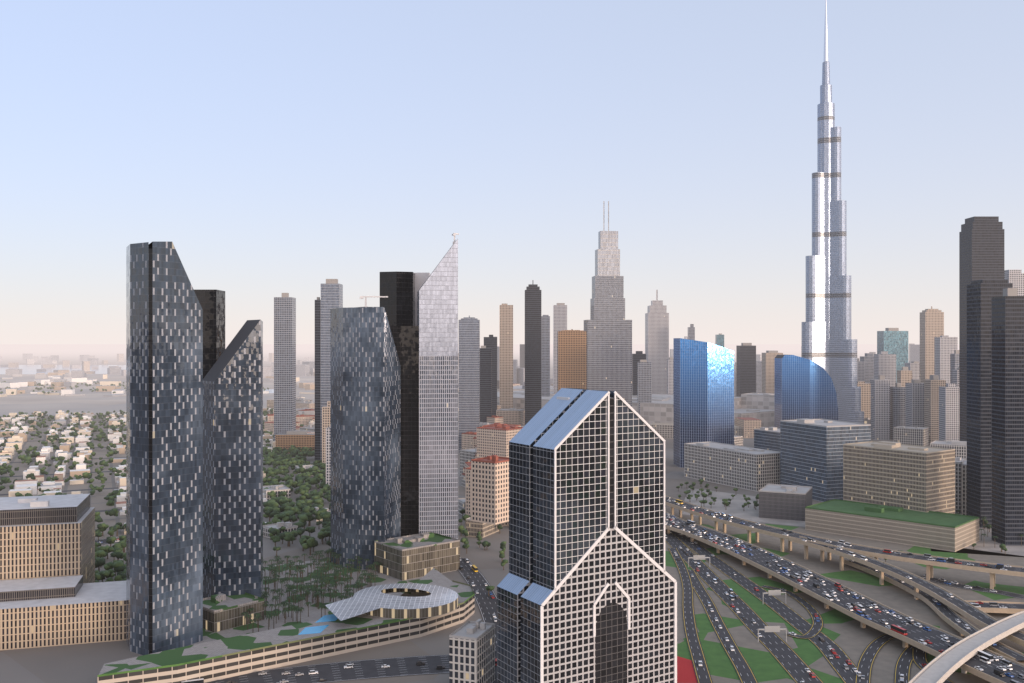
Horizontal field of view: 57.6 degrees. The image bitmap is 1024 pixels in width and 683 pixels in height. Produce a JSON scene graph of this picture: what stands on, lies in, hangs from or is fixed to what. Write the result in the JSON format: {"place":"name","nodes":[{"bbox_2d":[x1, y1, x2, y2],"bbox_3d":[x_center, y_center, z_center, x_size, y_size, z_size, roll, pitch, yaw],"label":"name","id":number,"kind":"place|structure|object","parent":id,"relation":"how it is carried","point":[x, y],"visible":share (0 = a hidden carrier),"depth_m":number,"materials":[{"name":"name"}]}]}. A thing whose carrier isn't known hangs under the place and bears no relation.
{"place":"outdoors","nodes":[
{"label":"outdoors","id":0,"kind":"place"},
{"bbox_2d":[0,410,273,534],"bbox_3d":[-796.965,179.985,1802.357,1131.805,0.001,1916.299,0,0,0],"label":"residential ground","id":1,"kind":"structure","parent":0,"point":[98,501],"depth_m":1319.29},
{"bbox_2d":[0,372,314,534],"bbox_3d":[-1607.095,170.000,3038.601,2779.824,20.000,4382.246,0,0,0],"label":"houses","id":2,"kind":"structure","parent":1,"relation":"on","point":[66,380],"depth_m":1687.35,"materials":[{"name":"white"}]},
{"bbox_2d":[0,365,273,392],"bbox_3d":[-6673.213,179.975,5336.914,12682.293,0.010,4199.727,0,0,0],"label":"creek water","id":3,"kind":"structure","parent":0,"point":[32,369],"depth_m":6205.14,"materials":[{"name":"liquid"}]},
{"bbox_2d":[0,374,314,415],"bbox_3d":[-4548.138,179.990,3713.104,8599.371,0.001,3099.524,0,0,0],"label":"sand flats","id":4,"kind":"structure","parent":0,"point":[94,402],"depth_m":2888.89,"materials":[{"name":"beige sand"}]},
{"bbox_2d":[0,344,958,682],"bbox_3d":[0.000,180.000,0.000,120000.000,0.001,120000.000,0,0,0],"label":"ground","id":5,"kind":"structure","parent":0,"point":[70,664],"depth_m":768.64,"materials":[{"name":"grey concrete"}]},
{"bbox_2d":[0,494,125,649],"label":"gate building","id":6,"kind":"structure","parent":5,"relation":"on","point":[52,593],"depth_m":587.60,"materials":[{"name":"beige concrete"}]},
{"bbox_2d":[126,242,202,654],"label":"skyscraper","id":7,"kind":"structure","parent":5,"relation":"on","point":[164,460],"depth_m":539.70,"materials":[{"name":"grey"}]},
{"bbox_2d":[194,290,224,377],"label":"skyscraper","id":8,"kind":"structure","parent":5,"relation":"on","point":[212,303],"depth_m":640.00,"materials":[{"name":"grey glass"}]},
{"bbox_2d":[203,320,262,597],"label":"skyscraper","id":9,"kind":"structure","parent":5,"relation":"on","point":[233,471],"depth_m":616.04,"materials":[{"name":"grey glass"}]},
{"bbox_2d":[98,532,474,682],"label":"podium building","id":10,"kind":"structure","parent":5,"relation":"on","point":[412,592],"depth_m":570.86,"materials":[{"name":"beige concrete"}]},
{"bbox_2d":[330,307,400,569],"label":"skyscraper","id":11,"kind":"structure","parent":5,"relation":"on","point":[365,439],"depth_m":738.53,"materials":[{"name":"grey"}]},
{"bbox_2d":[360,296,387,306],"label":"roof crane","id":12,"kind":"object","parent":11,"relation":"on","point":[361,297],"visible":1,"depth_m":739.81,"materials":[{"name":"grey paint"}]},
{"bbox_2d":[380,271,414,325],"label":"skyscraper","id":13,"kind":"structure","parent":5,"relation":"on","point":[398,290],"depth_m":794.81,"materials":[{"name":"grey glass"}]},
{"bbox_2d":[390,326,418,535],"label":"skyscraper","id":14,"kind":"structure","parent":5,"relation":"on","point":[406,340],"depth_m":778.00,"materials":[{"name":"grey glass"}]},
{"bbox_2d":[415,273,429,325],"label":"skyscraper","id":15,"kind":"structure","parent":5,"relation":"on","point":[421,279],"depth_m":815.00,"materials":[{"name":"grey"}]},
{"bbox_2d":[419,356,457,538],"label":"facade","id":16,"kind":"structure","parent":5,"relation":"on","point":[438,444],"depth_m":772.49,"materials":[{"name":"grey glass"}]},
{"bbox_2d":[417,239,457,355],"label":"skyscraper top","id":17,"kind":"structure","parent":16,"relation":"on","point":[437,308],"depth_m":772.87,"materials":[{"name":"silver metal"}]},
{"bbox_2d":[0,216,1023,545],"bbox_3d":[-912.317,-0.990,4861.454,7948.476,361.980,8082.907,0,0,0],"label":"distant skyscrapers","id":18,"kind":"structure","parent":5,"relation":"on","point":[944,388],"depth_m":1500.00,"materials":[{"name":"silver metal"}]},
{"bbox_2d":[0,381,1023,631],"bbox_3d":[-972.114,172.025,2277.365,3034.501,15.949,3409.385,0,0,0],"label":"trees","id":19,"kind":"object","parent":5,"relation":"on","point":[280,507],"visible":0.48,"depth_m":947.49,"materials":[{"name":"green plant"}]},
{"bbox_2d":[95,420,1023,682],"bbox_3d":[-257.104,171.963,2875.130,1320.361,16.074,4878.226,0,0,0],"label":"roads","id":20,"kind":"structure","parent":5,"relation":"on","point":[791,662],"depth_m":607.43,"materials":[{"name":"grey asphalt"}]},
{"bbox_2d":[98,421,1023,682],"bbox_3d":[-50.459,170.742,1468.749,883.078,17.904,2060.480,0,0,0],"label":"cars","id":21,"kind":"object","parent":20,"relation":"on","point":[986,658],"visible":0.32,"depth_m":618.71,"materials":[{"name":"white"}]},
{"bbox_2d":[497,388,676,682],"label":"skyscraper","id":22,"kind":"structure","parent":5,"relation":"on","point":[587,589],"depth_m":447.48,"materials":[{"name":"black glass"}]},
{"bbox_2d":[584,201,631,406],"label":"skyscraper","id":23,"kind":"structure","parent":5,"relation":"on","point":[607,327],"depth_m":1593.49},
{"bbox_2d":[263,384,978,682],"bbox_3d":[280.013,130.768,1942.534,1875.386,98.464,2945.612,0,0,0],"label":"blocks","id":24,"kind":"structure","parent":5,"relation":"on","point":[908,486],"depth_m":937.38,"materials":[{"name":"concrete"}]},
{"bbox_2d":[774,355,837,427],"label":"curved glass building","id":25,"kind":"structure","parent":5,"relation":"on","point":[804,388],"depth_m":1496.57,"materials":[{"name":"blue glass"}]},
{"bbox_2d":[802,0,863,422],"bbox_3d":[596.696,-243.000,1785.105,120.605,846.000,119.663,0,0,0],"label":"skyscraper","id":26,"kind":"structure","parent":5,"relation":"on","point":[829,345],"depth_m":1756.14,"materials":[{"name":"silver metal"}]},
{"bbox_2d":[908,611,1023,682],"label":"metro viaduct","id":27,"kind":"object","parent":5,"relation":"on","point":[942,667],"visible":0.99,"depth_m":505.00,"materials":[{"name":"concrete"}]},
{"bbox_2d":[0,0,1023,343],"label":"sky","id":28,"kind":"structure","parent":0,"point":[279,147],"materials":[{"name":"blue"}]},
{"bbox_2d":[673,338,733,467],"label":"glass office building","id":29,"kind":"structure","parent":0,"point":[703,391],"depth_m":1326.25,"materials":[{"name":"blue glass"}]},
{"bbox_2d":[665,488,1023,682],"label":"highway interchange","id":30,"kind":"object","parent":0,"point":[850,637],"depth_m":651.89,"materials":[{"name":"grey asphalt"}]},
{"bbox_2d":[688,555,786,641],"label":"overhead road signs","id":31,"kind":"object","parent":30,"relation":"on","point":[769,592],"visible":1,"depth_m":637.82,"materials":[{"name":"silver metal"}]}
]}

